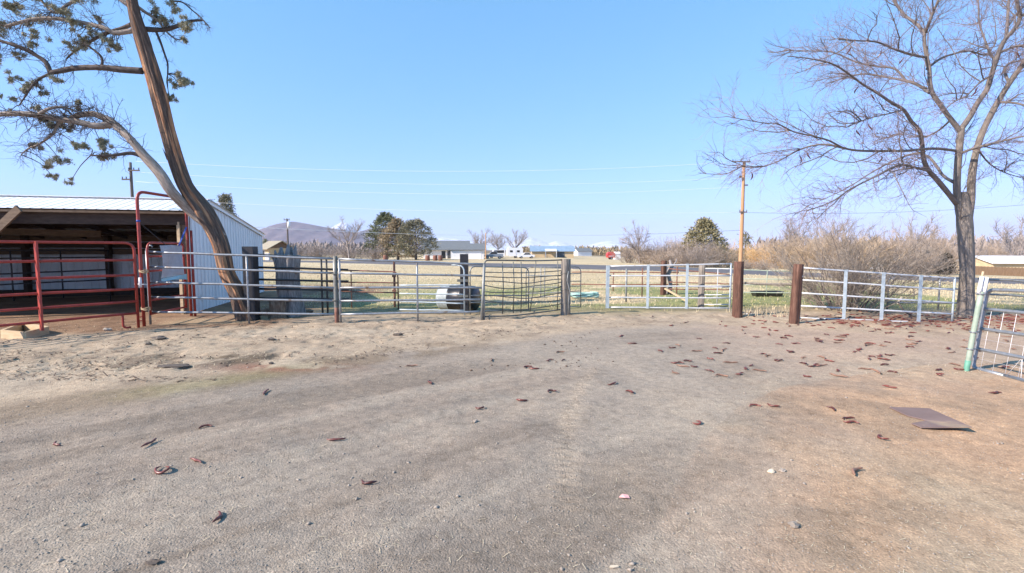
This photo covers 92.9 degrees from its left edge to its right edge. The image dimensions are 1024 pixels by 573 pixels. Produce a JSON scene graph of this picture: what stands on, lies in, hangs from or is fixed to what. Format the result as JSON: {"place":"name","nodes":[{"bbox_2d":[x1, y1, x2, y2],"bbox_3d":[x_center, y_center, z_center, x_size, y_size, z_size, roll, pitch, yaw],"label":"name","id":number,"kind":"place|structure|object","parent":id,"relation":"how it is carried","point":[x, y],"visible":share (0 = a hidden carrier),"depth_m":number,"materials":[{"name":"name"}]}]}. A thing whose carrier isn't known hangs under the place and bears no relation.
{"place":"outdoors","nodes":[
{"label":"outdoors","id":0,"kind":"place"},
{"bbox_2d":[260,222,418,249],"bbox_3d":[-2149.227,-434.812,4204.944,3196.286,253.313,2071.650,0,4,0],"label":"hill","id":1,"kind":"structure","parent":0,"point":[310,233],"depth_m":3829.37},
{"bbox_2d":[0,250,1023,572],"bbox_3d":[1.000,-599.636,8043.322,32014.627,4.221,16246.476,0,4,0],"label":"ground","id":2,"kind":"structure","parent":0,"point":[408,404],"depth_m":4.05,"materials":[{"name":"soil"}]},
{"bbox_2d":[0,324,49,338],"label":"timber surround","id":3,"kind":"object","parent":2,"relation":"on","point":[30,330],"visible":0.79,"depth_m":8.58,"materials":[{"name":"wood"}]},
{"bbox_2d":[0,250,111,301],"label":"corral panel","id":4,"kind":"object","parent":2,"relation":"on","point":[61,271],"visible":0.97,"depth_m":13.57,"materials":[{"name":"metal"}]},
{"bbox_2d":[0,240,139,330],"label":"corral panel","id":5,"kind":"object","parent":2,"relation":"on","point":[39,294],"visible":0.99,"depth_m":8.79,"materials":[{"name":"red paint"}]},
{"bbox_2d":[0,0,253,320],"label":"juniper tree","id":6,"kind":"object","parent":2,"relation":"on","point":[191,201],"visible":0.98,"depth_m":10.06,"materials":[{"name":"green plant"}]},
{"bbox_2d":[122,162,139,196],"bbox_3d":[-30.813,-5.496,39.685,1.450,9.125,0.330,0,4,0],"label":"utility pole","id":7,"kind":"object","parent":2,"relation":"on","point":[130,170],"visible":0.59,"depth_m":39.37,"materials":[{"name":"grey"}]},
{"bbox_2d":[0,194,264,313],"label":"open shed","id":8,"kind":"structure","parent":2,"relation":"on","point":[58,218],"depth_m":15.01,"materials":[{"name":"white metal"}]},
{"bbox_2d":[135,191,196,326],"bbox_3d":[-7.470,-0.602,10.502,0.137,2.770,1.583,0,4,3],"label":"red archway","id":9,"kind":"object","parent":2,"relation":"on","point":[143,316],"visible":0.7,"depth_m":10.13,"materials":[{"name":"paint"}]},
{"bbox_2d":[146,242,186,314],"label":"walk gate","id":10,"kind":"structure","parent":9,"relation":"attached to","point":[148,276],"depth_m":10.14,"materials":[{"name":"metal"}]},
{"bbox_2d":[160,245,186,280],"bbox_3d":[-7.395,-0.518,10.638,0.104,0.779,0.921,0,4,-5],"label":"feed sack","id":11,"kind":"object","parent":10,"relation":"hanging from","point":[173,260],"visible":0.86,"depth_m":10.63,"materials":[{"name":"blue plastic"}]},
{"bbox_2d":[157,364,190,367],"bbox_3d":[-4.439,1.044,6.384,0.453,0.056,0.207,0,4,0],"label":"stone","id":12,"kind":"object","parent":2,"relation":"on","point":[174,366],"visible":0.97,"depth_m":6.34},
{"bbox_2d":[214,192,238,215],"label":"conifer","id":13,"kind":"object","parent":2,"relation":"on","point":[224,198],"visible":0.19,"depth_m":78.97,"materials":[{"name":"plant"}]},
{"bbox_2d":[242,246,260,320],"bbox_3d":[-5.775,0.030,10.784,0.235,1.827,0.220,0,4,0],"label":"black post","id":14,"kind":"object","parent":2,"relation":"on","point":[253,278],"visible":0.57,"depth_m":10.69,"materials":[{"name":"wood"}]},
{"bbox_2d":[268,301,286,318],"bbox_3d":[-5.370,0.549,11.177,0.429,0.533,0.425,2,5,29],"label":"cut log","id":15,"kind":"object","parent":2,"relation":"on","point":[277,306],"visible":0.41,"depth_m":11.05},
{"bbox_2d":[262,241,293,259],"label":"house","id":16,"kind":"structure","parent":2,"relation":"on","point":[270,247],"depth_m":109.73,"materials":[{"name":"beige"}]},
{"bbox_2d":[271,244,305,317],"bbox_3d":[-5.285,-0.049,11.446,0.712,1.885,0.703,2,5,30],"label":"tree stump","id":17,"kind":"object","parent":2,"relation":"on","point":[295,306],"visible":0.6,"depth_m":11.28,"materials":[{"name":"grey wood"}]},
{"bbox_2d":[258,254,348,315],"bbox_3d":[-4.780,-0.022,11.205,1.942,1.467,0.059,-1,4,-13],"label":"pipe fence","id":18,"kind":"object","parent":2,"relation":"on","point":[326,268],"visible":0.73,"depth_m":11.19,"materials":[{"name":"metal"}]},
{"bbox_2d":[2,320,617,370],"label":"dirt clods","id":19,"kind":"object","parent":2,"relation":"on","point":[286,336],"visible":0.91,"depth_m":7.18,"materials":[{"name":"brown soil"}]},
{"bbox_2d":[297,241,346,259],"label":"willow bush","id":20,"kind":"object","parent":2,"relation":"on","point":[315,250],"visible":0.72,"depth_m":110.71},
{"bbox_2d":[278,239,391,253],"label":"wood","id":21,"kind":"object","parent":2,"relation":"on","point":[330,244],"visible":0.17,"depth_m":234.06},
{"bbox_2d":[332,256,338,322],"bbox_3d":[-3.693,0.176,10.225,0.125,1.620,0.118,2,5,25],"label":"gate post","id":22,"kind":"object","parent":2,"relation":"on","point":[336,300],"visible":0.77,"depth_m":10.21,"materials":[{"name":"metal"}]},
{"bbox_2d":[145,245,334,324],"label":"farm gate","id":23,"kind":"structure","parent":22,"relation":"attached to","point":[247,284],"depth_m":10.08,"materials":[{"name":"metal"}]},
{"bbox_2d":[338,258,484,322],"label":"farm gate","id":24,"kind":"structure","parent":22,"relation":"attached to","point":[387,287],"depth_m":10.35,"materials":[{"name":"metal"}]},
{"bbox_2d":[0,313,680,381],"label":"bark litter","id":25,"kind":"object","parent":2,"relation":"on","point":[200,356],"visible":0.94,"depth_m":7.13,"materials":[{"name":"brown wood"}]},
{"bbox_2d":[326,215,364,257],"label":"bare tree","id":26,"kind":"object","parent":2,"relation":"on","point":[349,233],"visible":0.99,"depth_m":103.87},
{"bbox_2d":[322,244,372,258],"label":"willow bush","id":27,"kind":"object","parent":2,"relation":"on","point":[342,253],"visible":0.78,"depth_m":106.97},
{"bbox_2d":[329,270,398,308],"bbox_3d":[-3.947,0.065,12.939,2.002,1.034,0.042,1,4,12],"label":"corral panel","id":28,"kind":"object","parent":2,"relation":"on","point":[397,283],"visible":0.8,"depth_m":12.87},
{"bbox_2d":[354,245,395,258],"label":"willow bush","id":29,"kind":"object","parent":2,"relation":"on","point":[376,251],"visible":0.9,"depth_m":103.37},
{"bbox_2d":[358,211,408,259],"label":"juniper tree","id":30,"kind":"object","parent":2,"relation":"on","point":[384,217],"visible":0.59,"depth_m":108.31,"materials":[{"name":"plant"}]},
{"bbox_2d":[371,217,422,259],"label":"juniper tree","id":31,"kind":"object","parent":2,"relation":"on","point":[393,224],"visible":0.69,"depth_m":104.27,"materials":[{"name":"plant"}]},
{"bbox_2d":[390,218,440,259],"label":"juniper tree","id":32,"kind":"object","parent":2,"relation":"on","point":[418,224],"visible":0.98,"depth_m":100.22,"materials":[{"name":"plant"}]},
{"bbox_2d":[399,284,463,310],"bbox_3d":[-1.914,0.264,11.578,1.569,0.636,0.042,0,4,5],"label":"bow panel","id":33,"kind":"object","parent":2,"relation":"on","point":[432,294],"visible":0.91,"depth_m":11.56,"materials":[{"name":"grey metal"}]},
{"bbox_2d":[421,241,469,258],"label":"house","id":34,"kind":"structure","parent":2,"relation":"on","point":[443,250],"depth_m":127.30,"materials":[{"name":"white"}]},
{"bbox_2d":[436,286,480,310],"bbox_3d":[-1.371,0.293,12.406,1.032,0.696,0.696,2,5,21],"label":"barrel","id":35,"kind":"object","parent":2,"relation":"on","point":[474,306],"visible":0.63,"depth_m":12.18,"materials":[{"name":"white plastic"}]},
{"bbox_2d":[457,254,468,310],"bbox_3d":[-1.180,-0.030,11.741,0.260,1.504,0.210,0,4,0],"label":"black post","id":36,"kind":"object","parent":2,"relation":"on","point":[463,258],"visible":0.74,"depth_m":11.66,"materials":[{"name":"metal"}]},
{"bbox_2d":[448,243,484,258],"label":"garage","id":37,"kind":"structure","parent":2,"relation":"on","point":[474,250],"depth_m":118.33,"materials":[{"name":"white"}]},
{"bbox_2d":[468,228,493,243],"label":"bare tree","id":38,"kind":"object","parent":2,"relation":"on","point":[475,240],"visible":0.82,"depth_m":148.37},
{"bbox_2d":[489,229,506,249],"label":"bare tree","id":39,"kind":"object","parent":2,"relation":"on","point":[496,241],"visible":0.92,"depth_m":154.73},
{"bbox_2d":[469,266,528,314],"bbox_3d":[-0.280,0.062,11.938,1.761,1.166,0.038,-3,5,-35],"label":"bow panel","id":40,"kind":"object","parent":2,"relation":"on","point":[470,295],"visible":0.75,"depth_m":11.90,"materials":[{"name":"metal"}]},
{"bbox_2d":[506,248,522,257],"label":"camper","id":41,"kind":"object","parent":2,"relation":"on","point":[514,252],"visible":0.98,"depth_m":136.52,"materials":[{"name":"white paint"}]},
{"bbox_2d":[501,228,528,247],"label":"bare tree","id":42,"kind":"object","parent":2,"relation":"on","point":[519,241],"visible":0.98,"depth_m":139.52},
{"bbox_2d":[480,259,561,319],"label":"bent gate","id":43,"kind":"structure","parent":2,"relation":"on","point":[503,292],"depth_m":10.89,"materials":[{"name":"metal"}]},
{"bbox_2d":[526,267,560,304],"bbox_3d":[0.871,-0.015,13.137,1.025,1.044,0.038,1,4,11],"label":"bow panel","id":44,"kind":"object","parent":2,"relation":"on","point":[540,287],"visible":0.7,"depth_m":13.13,"materials":[{"name":"metal"}]},
{"bbox_2d":[529,246,575,257],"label":"barn","id":45,"kind":"structure","parent":2,"relation":"on","point":[552,251],"depth_m":145.71,"materials":[{"name":"beige"}]},
{"bbox_2d":[560,259,570,314],"bbox_3d":[1.259,0.148,11.469,0.258,1.590,0.288,0,4,0],"label":"wooden post","id":46,"kind":"object","parent":2,"relation":"on","point":[565,288],"visible":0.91,"depth_m":11.38,"materials":[{"name":"grey wood"}]},
{"bbox_2d":[570,266,580,306],"bbox_3d":[1.561,0.014,12.338,0.466,1.063,0.031,-2,5,-26],"label":"bow panel","id":47,"kind":"object","parent":2,"relation":"on","point":[576,286],"visible":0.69,"depth_m":12.39,"materials":[{"name":"metal"}]},
{"bbox_2d":[513,244,639,255],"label":"wood","id":48,"kind":"object","parent":2,"relation":"on","point":[603,250],"visible":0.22,"depth_m":324.88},
{"bbox_2d":[574,248,592,255],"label":"house","id":49,"kind":"structure","parent":2,"relation":"on","point":[583,251],"depth_m":257.03,"materials":[{"name":"white"}]},
{"bbox_2d":[571,292,598,297],"bbox_3d":[2.310,0.265,15.744,1.038,0.172,0.774,0,4,0],"label":"trough","id":50,"kind":"object","parent":2,"relation":"on","point":[588,294],"visible":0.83,"depth_m":15.51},
{"bbox_2d":[571,271,678,290],"bbox_3d":[4.167,-0.201,18.284,3.969,0.767,0.058,2,5,22],"label":"rail fence","id":51,"kind":"object","parent":2,"relation":"on","point":[613,278],"visible":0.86,"depth_m":18.38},
{"bbox_2d":[610,245,643,262],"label":"willow bush","id":52,"kind":"object","parent":2,"relation":"on","point":[627,257],"visible":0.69,"depth_m":65.50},
{"bbox_2d":[617,220,651,263],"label":"bare tree","id":53,"kind":"object","parent":2,"relation":"on","point":[630,244],"visible":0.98,"depth_m":59.49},
{"bbox_2d":[620,240,662,263],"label":"willow bush","id":54,"kind":"object","parent":2,"relation":"on","point":[643,258],"visible":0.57,"depth_m":59.40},
{"bbox_2d":[261,263,1023,309],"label":"dry grass","id":55,"kind":"structure","parent":2,"relation":"on","point":[585,299],"depth_m":19.68,"materials":[{"name":"plant"}]},
{"bbox_2d":[262,278,1023,310],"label":"green grass","id":56,"kind":"structure","parent":2,"relation":"on","point":[644,302],"depth_m":14.39,"materials":[{"name":"plant"}]},
{"bbox_2d":[632,237,683,263],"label":"willow bush","id":57,"kind":"object","parent":2,"relation":"on","point":[664,249],"visible":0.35,"depth_m":57.58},
{"bbox_2d":[633,248,691,264],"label":"willow bush","id":58,"kind":"object","parent":2,"relation":"on","point":[660,257],"visible":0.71,"depth_m":51.58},
{"bbox_2d":[660,261,666,294],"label":"wooden post","id":59,"kind":"object","parent":2,"relation":"on","point":[663,280],"visible":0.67,"depth_m":16.76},
{"bbox_2d":[605,263,731,308],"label":"pipe gate","id":60,"kind":"structure","parent":2,"relation":"on","point":[647,297],"depth_m":12.54,"materials":[{"name":"white metal"}]},
{"bbox_2d":[666,259,676,294],"bbox_3d":[5.570,-0.347,17.074,0.415,1.266,0.200,0,4,0],"label":"dead snag","id":61,"kind":"object","parent":2,"relation":"on","point":[669,271],"visible":0.74,"depth_m":17.02,"materials":[{"name":"wood"}]},
{"bbox_2d":[654,235,713,265],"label":"willow bush","id":62,"kind":"object","parent":2,"relation":"on","point":[678,247],"visible":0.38,"depth_m":55.53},
{"bbox_2d":[658,247,728,266],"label":"willow bush","id":63,"kind":"object","parent":2,"relation":"on","point":[693,258],"visible":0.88,"depth_m":49.27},
{"bbox_2d":[669,238,731,266],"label":"willow bush","id":64,"kind":"object","parent":2,"relation":"on","point":[707,248],"visible":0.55,"depth_m":52.40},
{"bbox_2d":[697,265,704,306],"bbox_3d":[5.036,0.127,12.947,0.172,1.411,0.173,0,4,0],"label":"wooden post","id":65,"kind":"object","parent":2,"relation":"on","point":[701,282],"visible":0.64,"depth_m":12.87,"materials":[{"name":"grey wood"}]},
{"bbox_2d":[669,268,732,289],"bbox_3d":[6.208,-0.123,16.085,1.970,0.939,0.052,2,5,27],"label":"rail fence","id":66,"kind":"object","parent":2,"relation":"on","point":[697,282],"visible":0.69,"depth_m":16.08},
{"bbox_2d":[678,216,735,265],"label":"juniper tree","id":67,"kind":"object","parent":2,"relation":"on","point":[703,228],"visible":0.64,"depth_m":56.80,"materials":[{"name":"plant"}]},
{"bbox_2d":[704,268,731,305],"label":"gate","id":68,"kind":"structure","parent":2,"relation":"on","point":[717,294],"depth_m":13.42,"materials":[{"name":"white metal"}]},
{"bbox_2d":[700,242,749,267],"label":"willow bush","id":69,"kind":"object","parent":2,"relation":"on","point":[729,259],"visible":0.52,"depth_m":53.51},
{"bbox_2d":[721,239,754,266],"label":"willow bush","id":70,"kind":"object","parent":2,"relation":"on","point":[737,252],"visible":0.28,"depth_m":61.55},
{"bbox_2d":[732,261,745,317],"bbox_3d":[5.216,0.194,11.205,0.247,1.537,0.235,0,4,0],"label":"wooden post","id":71,"kind":"object","parent":2,"relation":"on","point":[737,297],"visible":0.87,"depth_m":11.12,"materials":[{"name":"wood"}]},
{"bbox_2d":[733,159,750,260],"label":"utility pole","id":72,"kind":"object","parent":2,"relation":"on","point":[742,212],"visible":0.87,"depth_m":45.49,"materials":[{"name":"brown"}]},
{"bbox_2d":[136,181,727,193],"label":"power line","id":73,"kind":"object","parent":72,"relation":"attached to","point":[413,193],"visible":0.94,"depth_m":41.97,"materials":[{"name":"metal"}]},
{"bbox_2d":[141,161,725,170],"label":"power line","id":74,"kind":"object","parent":72,"relation":"attached to","point":[371,170],"visible":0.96,"depth_m":41.49,"materials":[{"name":"metal"}]},
{"bbox_2d":[142,172,733,184],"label":"power line","id":75,"kind":"object","parent":72,"relation":"attached to","point":[453,184],"visible":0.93,"depth_m":42.49,"materials":[{"name":"metal"}]},
{"bbox_2d":[731,231,754,265],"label":"conifer","id":76,"kind":"object","parent":2,"relation":"on","point":[745,239],"visible":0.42,"depth_m":73.47,"materials":[{"name":"plant"}]},
{"bbox_2d":[738,241,772,267],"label":"willow bush","id":77,"kind":"object","parent":2,"relation":"on","point":[753,255],"visible":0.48,"depth_m":65.68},
{"bbox_2d":[732,282,791,285],"bbox_3d":[6.910,-0.075,13.330,1.727,0.081,0.084,2,5,20],"label":"rail fence","id":78,"kind":"object","parent":2,"relation":"on","point":[755,283],"visible":0.62,"depth_m":13.29,"materials":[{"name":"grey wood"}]},
{"bbox_2d":[728,303,804,316],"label":"dry weeds","id":79,"kind":"object","parent":2,"relation":"on","point":[765,311],"visible":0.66,"depth_m":11.53,"materials":[{"name":"beige plant"}]},
{"bbox_2d":[750,291,783,296],"bbox_3d":[8.592,0.239,16.401,0.950,0.170,0.400,0,4,0],"label":"feed trough","id":80,"kind":"object","parent":2,"relation":"on","point":[768,294],"visible":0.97,"depth_m":16.24,"materials":[{"name":"black plastic"}]},
{"bbox_2d":[743,269,790,294],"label":"pasture gate","id":81,"kind":"structure","parent":2,"relation":"on","point":[766,292],"depth_m":14.67,"materials":[{"name":"metal"}]},
{"bbox_2d":[533,311,1023,334],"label":"pod litter","id":82,"kind":"object","parent":2,"relation":"on","point":[954,321],"visible":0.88,"depth_m":10.38,"materials":[{"name":"plant"}]},
{"bbox_2d":[748,226,818,268],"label":"willow bush","id":83,"kind":"object","parent":2,"relation":"on","point":[790,244],"visible":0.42,"depth_m":61.78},
{"bbox_2d":[788,264,803,323],"bbox_3d":[5.976,0.282,10.235,0.244,1.513,0.204,0,4,0],"label":"wooden post","id":84,"kind":"object","parent":2,"relation":"on","point":[796,297],"visible":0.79,"depth_m":10.16,"materials":[{"name":"wood"}]},
{"bbox_2d":[782,212,813,251],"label":"bare tree","id":85,"kind":"object","parent":2,"relation":"on","point":[788,229],"visible":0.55,"depth_m":79.44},
{"bbox_2d":[757,231,855,269],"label":"willow bush","id":86,"kind":"object","parent":2,"relation":"on","point":[800,251],"visible":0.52,"depth_m":57.49,"materials":[{"name":"plant"}]},
{"bbox_2d":[802,213,855,247],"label":"bare tree","id":87,"kind":"object","parent":2,"relation":"on","point":[828,233],"visible":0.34,"depth_m":81.17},
{"bbox_2d":[791,223,875,270],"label":"willow bush","id":88,"kind":"object","parent":2,"relation":"on","point":[801,244],"visible":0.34,"depth_m":55.45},
{"bbox_2d":[683,0,1023,316],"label":"locust tree","id":89,"kind":"object","parent":2,"relation":"on","point":[963,202],"visible":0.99,"depth_m":10.42,"materials":[{"name":"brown plant"}]},
{"bbox_2d":[808,227,911,271],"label":"willow bush","id":90,"kind":"object","parent":2,"relation":"on","point":[867,248],"visible":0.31,"depth_m":53.93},
{"bbox_2d":[758,213,970,312],"bbox_3d":[8.606,-0.594,12.480,4.303,2.621,4.902,3,5,31],"label":"shrub","id":91,"kind":"object","parent":2,"relation":"on","point":[854,289],"visible":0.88,"depth_m":12.09,"materials":[{"name":"plant"}]},
{"bbox_2d":[800,267,955,321],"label":"pipe gate","id":92,"kind":"structure","parent":2,"relation":"on","point":[882,298],"depth_m":10.50,"materials":[{"name":"white metal"}]},
{"bbox_2d":[751,230,1023,259],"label":"wood","id":93,"kind":"object","parent":2,"relation":"on","point":[979,240],"visible":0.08,"depth_m":196.55,"materials":[{"name":"plant"}]},
{"bbox_2d":[848,226,932,272],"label":"willow bush","id":94,"kind":"object","parent":2,"relation":"on","point":[889,245],"visible":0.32,"depth_m":55.73,"materials":[{"name":"plant"}]},
{"bbox_2d":[872,230,951,271],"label":"willow bush","id":95,"kind":"object","parent":2,"relation":"on","point":[914,235],"visible":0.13,"depth_m":58.75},
{"bbox_2d":[883,212,947,249],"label":"bare tree","id":96,"kind":"object","parent":2,"relation":"on","point":[928,228],"visible":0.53,"depth_m":84.06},
{"bbox_2d":[875,245,958,274],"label":"willow bush","id":97,"kind":"object","parent":2,"relation":"on","point":[919,263],"visible":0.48,"depth_m":54.13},
{"bbox_2d":[886,275,958,309],"bbox_3d":[10.128,0.208,11.976,1.557,0.965,0.046,1,4,13],"label":"bow panel","id":98,"kind":"object","parent":2,"relation":"on","point":[917,288],"visible":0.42,"depth_m":11.95,"materials":[{"name":"metal"}]},
{"bbox_2d":[889,407,971,427],"bbox_3d":[3.778,1.189,4.454,0.384,0.049,0.587,1,4,13],"label":"steel plate","id":99,"kind":"object","parent":2,"relation":"on","point":[931,418],"visible":1,"depth_m":4.41,"materials":[{"name":"metal"}]},
{"bbox_2d":[888,224,980,274],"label":"willow bush","id":100,"kind":"object","parent":2,"relation":"on","point":[941,244],"visible":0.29,"depth_m":62.80,"materials":[{"name":"plant"}]},
{"bbox_2d":[933,252,957,274],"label":"conifer","id":101,"kind":"object","parent":2,"relation":"on","point":[948,258],"visible":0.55,"depth_m":59.72,"materials":[{"name":"green plant"}]},
{"bbox_2d":[963,271,988,370],"bbox_3d":[5.947,0.546,6.243,0.256,1.477,0.090,0,4,0],"label":"gate post","id":102,"kind":"object","parent":2,"relation":"on","point":[981,292],"visible":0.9,"depth_m":6.22,"materials":[{"name":"metal"}]},
{"bbox_2d":[953,243,1022,262],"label":"willow bush","id":103,"kind":"object","parent":2,"relation":"on","point":[981,252],"visible":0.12,"depth_m":104.15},
{"bbox_2d":[956,256,1023,273],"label":"long building","id":104,"kind":"structure","parent":2,"relation":"on","point":[1005,261],"depth_m":93.73,"materials":[{"name":"beige"}]},
{"bbox_2d":[971,288,1023,381],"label":"farm gate","id":105,"kind":"structure","parent":2,"relation":"on","point":[984,309],"depth_m":6.14,"materials":[{"name":"metal"}]},
{"bbox_2d":[977,235,1020,255],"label":"willow bush","id":106,"kind":"object","parent":2,"relation":"on","point":[989,251],"visible":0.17,"depth_m":105.11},
{"bbox_2d":[975,266,1023,275],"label":"board fence","id":107,"kind":"object","parent":2,"relation":"on","point":[1004,271],"visible":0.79,"depth_m":84.02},
{"bbox_2d":[978,278,1023,296],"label":"rail fence","id":108,"kind":"object","parent":2,"relation":"on","point":[1006,280],"visible":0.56,"depth_m":11.48,"materials":[{"name":"metal"}]},
{"bbox_2d":[987,215,1023,255],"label":"bare tree","id":109,"kind":"object","parent":2,"relation":"on","point":[1008,241],"visible":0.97,"depth_m":97.78,"materials":[{"name":"plant"}]},
{"bbox_2d":[0,316,1023,374],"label":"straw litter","id":110,"kind":"object","parent":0,"point":[315,351],"visible":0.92,"depth_m":7.34,"materials":[{"name":"plant"}]},
{"bbox_2d":[0,0,1023,249],"label":"sky","id":111,"kind":"structure","parent":0,"point":[420,95],"materials":[{"name":"blue"}]},
{"bbox_2d":[5,358,1021,572],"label":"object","id":112,"kind":"object","parent":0,"point":[558,525],"visible":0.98,"depth_m":2.74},
{"bbox_2d":[432,237,655,249],"bbox_3d":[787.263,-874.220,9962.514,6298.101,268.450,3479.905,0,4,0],"label":"mountain","id":113,"kind":"structure","parent":0,"point":[530,241],"depth_m":9343.38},
{"bbox_2d":[263,260,1023,283],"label":"road","id":114,"kind":"structure","parent":0,"point":[637,268],"depth_m":39.08,"materials":[{"name":"asphalt"}]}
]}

